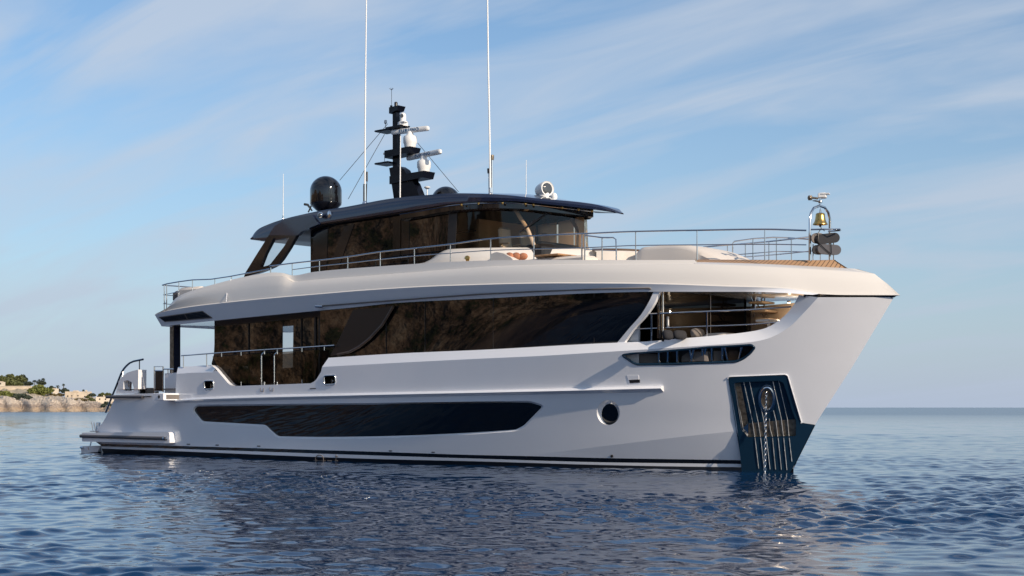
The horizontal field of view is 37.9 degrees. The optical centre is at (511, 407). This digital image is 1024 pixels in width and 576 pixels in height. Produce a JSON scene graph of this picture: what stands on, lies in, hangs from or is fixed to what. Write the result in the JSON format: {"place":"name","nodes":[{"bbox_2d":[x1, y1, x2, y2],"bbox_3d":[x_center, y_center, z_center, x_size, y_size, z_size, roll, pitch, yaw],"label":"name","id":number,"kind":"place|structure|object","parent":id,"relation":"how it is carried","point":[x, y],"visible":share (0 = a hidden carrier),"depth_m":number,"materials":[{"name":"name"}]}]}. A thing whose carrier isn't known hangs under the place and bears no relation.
{"place":"outdoors","nodes":[
{"label":"outdoors","id":0,"kind":"place"},
{"bbox_2d":[0,388,112,411],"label":"headland","id":1,"kind":"structure","parent":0,"point":[45,403],"depth_m":718.31,"materials":[{"name":"beige stone"}]},
{"bbox_2d":[0,375,9,381],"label":"pine tree","id":2,"kind":"object","parent":1,"relation":"on","point":[3,378],"visible":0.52,"depth_m":829.49,"materials":[{"name":"green plant"}]},
{"bbox_2d":[0,390,14,396],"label":"broadleaf bush","id":3,"kind":"object","parent":1,"relation":"on","point":[6,393],"visible":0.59,"depth_m":750.23,"materials":[{"name":"green plant"}]},
{"bbox_2d":[5,374,14,378],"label":"pine tree","id":4,"kind":"object","parent":1,"relation":"on","point":[9,376],"visible":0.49,"depth_m":837.38,"materials":[{"name":"green plant"}]},
{"bbox_2d":[4,380,23,385],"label":"shrub","id":5,"kind":"object","parent":1,"relation":"on","point":[12,383],"visible":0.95,"depth_m":818.19,"materials":[{"name":"green plant"}]},
{"bbox_2d":[0,386,31,389],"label":"retaining wall","id":6,"kind":"structure","parent":1,"relation":"on","point":[14,387],"depth_m":800.00,"materials":[{"name":"stone"}]},
{"bbox_2d":[10,375,27,381],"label":"pine tree","id":7,"kind":"object","parent":1,"relation":"on","point":[19,378],"visible":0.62,"depth_m":830.86,"materials":[{"name":"green plant"}]},
{"bbox_2d":[12,393,32,399],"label":"broadleaf bush","id":8,"kind":"object","parent":1,"relation":"on","point":[16,396],"visible":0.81,"depth_m":742.77,"materials":[{"name":"green plant"}]},
{"bbox_2d":[22,381,33,385],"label":"shrub","id":9,"kind":"object","parent":1,"relation":"on","point":[28,383],"visible":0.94,"depth_m":826.86,"materials":[{"name":"green plant"}]},
{"bbox_2d":[27,384,53,395],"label":"broadleaf bush","id":10,"kind":"object","parent":1,"relation":"on","point":[39,389],"visible":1,"depth_m":773.53,"materials":[{"name":"green plant"}]},
{"bbox_2d":[36,380,46,384],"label":"shrub","id":11,"kind":"object","parent":1,"relation":"on","point":[42,382],"visible":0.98,"depth_m":845.19,"materials":[{"name":"green plant"}]},
{"bbox_2d":[65,390,91,397],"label":"sandstone ruin","id":12,"kind":"object","parent":1,"relation":"on","point":[75,394],"visible":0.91,"depth_m":790.00,"materials":[{"name":"beige stone"}]},
{"bbox_2d":[96,395,113,403],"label":"seaside house","id":13,"kind":"structure","parent":1,"relation":"on","point":[102,399],"depth_m":775.00,"materials":[{"name":"beige stone"}]},
{"bbox_2d":[100,401,111,407],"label":"broadleaf bush","id":14,"kind":"object","parent":1,"relation":"on","point":[104,404],"visible":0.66,"depth_m":721.02,"materials":[{"name":"green plant"}]},
{"bbox_2d":[146,388,158,392],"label":"deck pouf","id":15,"kind":"object","parent":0,"point":[149,391],"visible":0.15,"depth_m":72.31,"materials":[{"name":"brown fabric"}]},
{"bbox_2d":[0,408,1023,575],"bbox_3d":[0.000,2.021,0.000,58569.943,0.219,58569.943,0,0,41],"label":"sea","id":16,"kind":"structure","parent":0,"point":[899,492],"depth_m":29.09,"materials":[{"name":"blue liquid"}]},
{"bbox_2d":[79,0,898,472],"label":"motor yacht","id":17,"kind":"object","parent":16,"relation":"on","point":[417,322],"visible":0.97,"depth_m":52.36,"materials":[{"name":"white"}]},
{"bbox_2d":[173,291,177,300],"bbox_3d":[-14.121,-4.800,64.819,0.900,0.500,0.900,0,0,41],"label":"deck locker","id":18,"kind":"object","parent":17,"relation":"on","point":[176,293],"visible":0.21,"depth_m":64.64,"materials":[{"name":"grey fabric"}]},
{"bbox_2d":[179,286,203,295],"bbox_3d":[-13.561,-4.880,63.792,1.600,0.500,0.700,0,0,41],"label":"stern cushion","id":19,"kind":"object","parent":17,"relation":"on","point":[184,290],"visible":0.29,"depth_m":63.63,"materials":[{"name":"beige fabric"}]},
{"bbox_2d":[195,402,540,436],"bbox_3d":[-6.213,0.480,56.017,18.235,1.298,0.465,0,0,39],"label":"hull window","id":20,"kind":"structure","parent":17,"relation":"in","point":[384,419],"depth_m":54.85,"materials":[{"name":"black glass"}]},
{"bbox_2d":[320,292,652,361],"bbox_3d":[-1.507,-2.817,52.201,15.357,2.122,0.465,0,0,39],"label":"saloon window","id":21,"kind":"structure","parent":17,"relation":"in","point":[586,318],"depth_m":51.25,"materials":[{"name":"black glass"}]},
{"bbox_2d":[491,252,597,259],"bbox_3d":[1.083,-5.109,51.315,4.093,0.637,0.950,0,0,41],"label":"side settee","id":22,"kind":"object","parent":17,"relation":"on","point":[499,256],"visible":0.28,"depth_m":50.89,"materials":[{"name":"white fabric"}]},
{"bbox_2d":[513,252,519,258],"bbox_3d":[0.148,-5.268,51.972,0.392,0.257,0.253,0,0,41],"label":"cushion","id":23,"kind":"object","parent":22,"relation":"on","point":[516,255],"visible":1,"depth_m":51.85,"materials":[{"name":"fabric"}]},
{"bbox_2d":[519,253,527,259],"bbox_3d":[0.380,-5.241,51.901,0.382,0.264,0.253,0,0,41],"label":"cushion","id":24,"kind":"object","parent":22,"relation":"on","point":[523,256],"visible":0.83,"depth_m":51.79,"materials":[{"name":"fabric"}]},
{"bbox_2d":[534,253,568,257],"bbox_3d":[1.439,-4.864,51.101,1.092,0.698,0.900,0,0,41],"label":"teak table","id":25,"kind":"object","parent":17,"relation":"on","point":[548,255],"visible":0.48,"depth_m":50.78,"materials":[{"name":"brown wood"}]},
{"bbox_2d":[589,248,639,259],"bbox_3d":[4.278,-4.880,51.531,1.680,0.960,3.876,0,0,41],"label":"bow sofa","id":26,"kind":"object","parent":17,"relation":"on","point":[625,254],"visible":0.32,"depth_m":50.25,"materials":[{"name":"beige fabric"}]},
{"bbox_2d":[662,330,672,339],"bbox_3d":[4.875,-2.271,46.751,0.255,0.319,0.420,0,0,41],"label":"pillow","id":27,"kind":"object","parent":17,"relation":"on","point":[667,334],"visible":1,"depth_m":46.62,"materials":[{"name":"black fabric"}]},
{"bbox_2d":[673,330,686,339],"bbox_3d":[5.306,-2.291,47.163,0.253,0.300,0.620,0,0,41],"label":"pillow","id":28,"kind":"object","parent":17,"relation":"on","point":[680,334],"visible":1,"depth_m":47.00,"materials":[{"name":"black fabric"}]},
{"bbox_2d":[636,245,748,259],"bbox_3d":[6.263,-4.873,49.761,3.300,1.045,2.730,0,0,41],"label":"sun pad","id":29,"kind":"object","parent":17,"relation":"on","point":[685,252],"visible":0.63,"depth_m":48.85,"materials":[{"name":"beige fabric"}]},
{"bbox_2d":[681,349,710,361],"bbox_3d":[6.968,-1.800,48.893,1.095,0.860,3.800,0,0,41],"label":"deck sofa","id":30,"kind":"object","parent":17,"relation":"on","point":[699,357],"visible":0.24,"depth_m":47.31,"materials":[{"name":"grey fabric"}]},
{"bbox_2d":[690,328,704,336],"bbox_3d":[5.931,-2.369,47.721,0.255,0.319,0.700,0,0,41],"label":"pillow","id":31,"kind":"object","parent":30,"relation":"on","point":[696,332],"visible":0.81,"depth_m":47.55,"materials":[{"name":"grey fabric"}]},
{"bbox_2d":[703,333,735,336],"bbox_3d":[6.901,-2.240,48.065,0.900,0.260,1.500,0,0,41],"label":"ottoman","id":32,"kind":"object","parent":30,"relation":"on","point":[712,334],"visible":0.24,"depth_m":47.54,"materials":[{"name":"beige fabric"}]},
{"bbox_2d":[748,299,779,325],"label":"boarding stairs","id":33,"kind":"structure","parent":17,"relation":"attached to","point":[761,302],"depth_m":50.38,"materials":[{"name":"brown wood"}]},
{"bbox_2d":[763,392,767,472],"bbox_3d":[8.005,1.055,47.069,0.142,3.084,0.188,0,0,-23],"label":"anchor chain","id":34,"kind":"object","parent":17,"relation":"hanging from","point":[765,428],"visible":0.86,"depth_m":47.10,"materials":[{"name":"silver metal"}]},
{"bbox_2d":[756,319,778,326],"bbox_3d":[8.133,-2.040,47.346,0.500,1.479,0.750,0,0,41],"label":"side table","id":35,"kind":"object","parent":17,"relation":"on","point":[765,320],"visible":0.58,"depth_m":47.11,"materials":[{"name":"white plastic"}]},
{"bbox_2d":[813,207,827,230],"bbox_3d":[9.684,-5.942,46.912,0.466,0.765,0.466,0,0,9],"label":"ship bell","id":36,"kind":"object","parent":17,"relation":"hanging from","point":[820,220],"visible":0.99,"depth_m":46.79,"materials":[{"name":"gold metal"}]},
{"bbox_2d":[811,230,840,254],"bbox_3d":[9.859,-5.163,46.751,0.196,0.821,1.650,0,0,41],"label":"anchor ball","id":37,"kind":"object","parent":17,"relation":"attached to","point":[823,246],"visible":1,"depth_m":46.60,"materials":[{"name":"grey fabric"}]},
{"bbox_2d":[0,0,1023,407],"label":"sky","id":38,"kind":"structure","parent":0,"point":[145,145],"materials":[{"name":"blue"}]}
]}

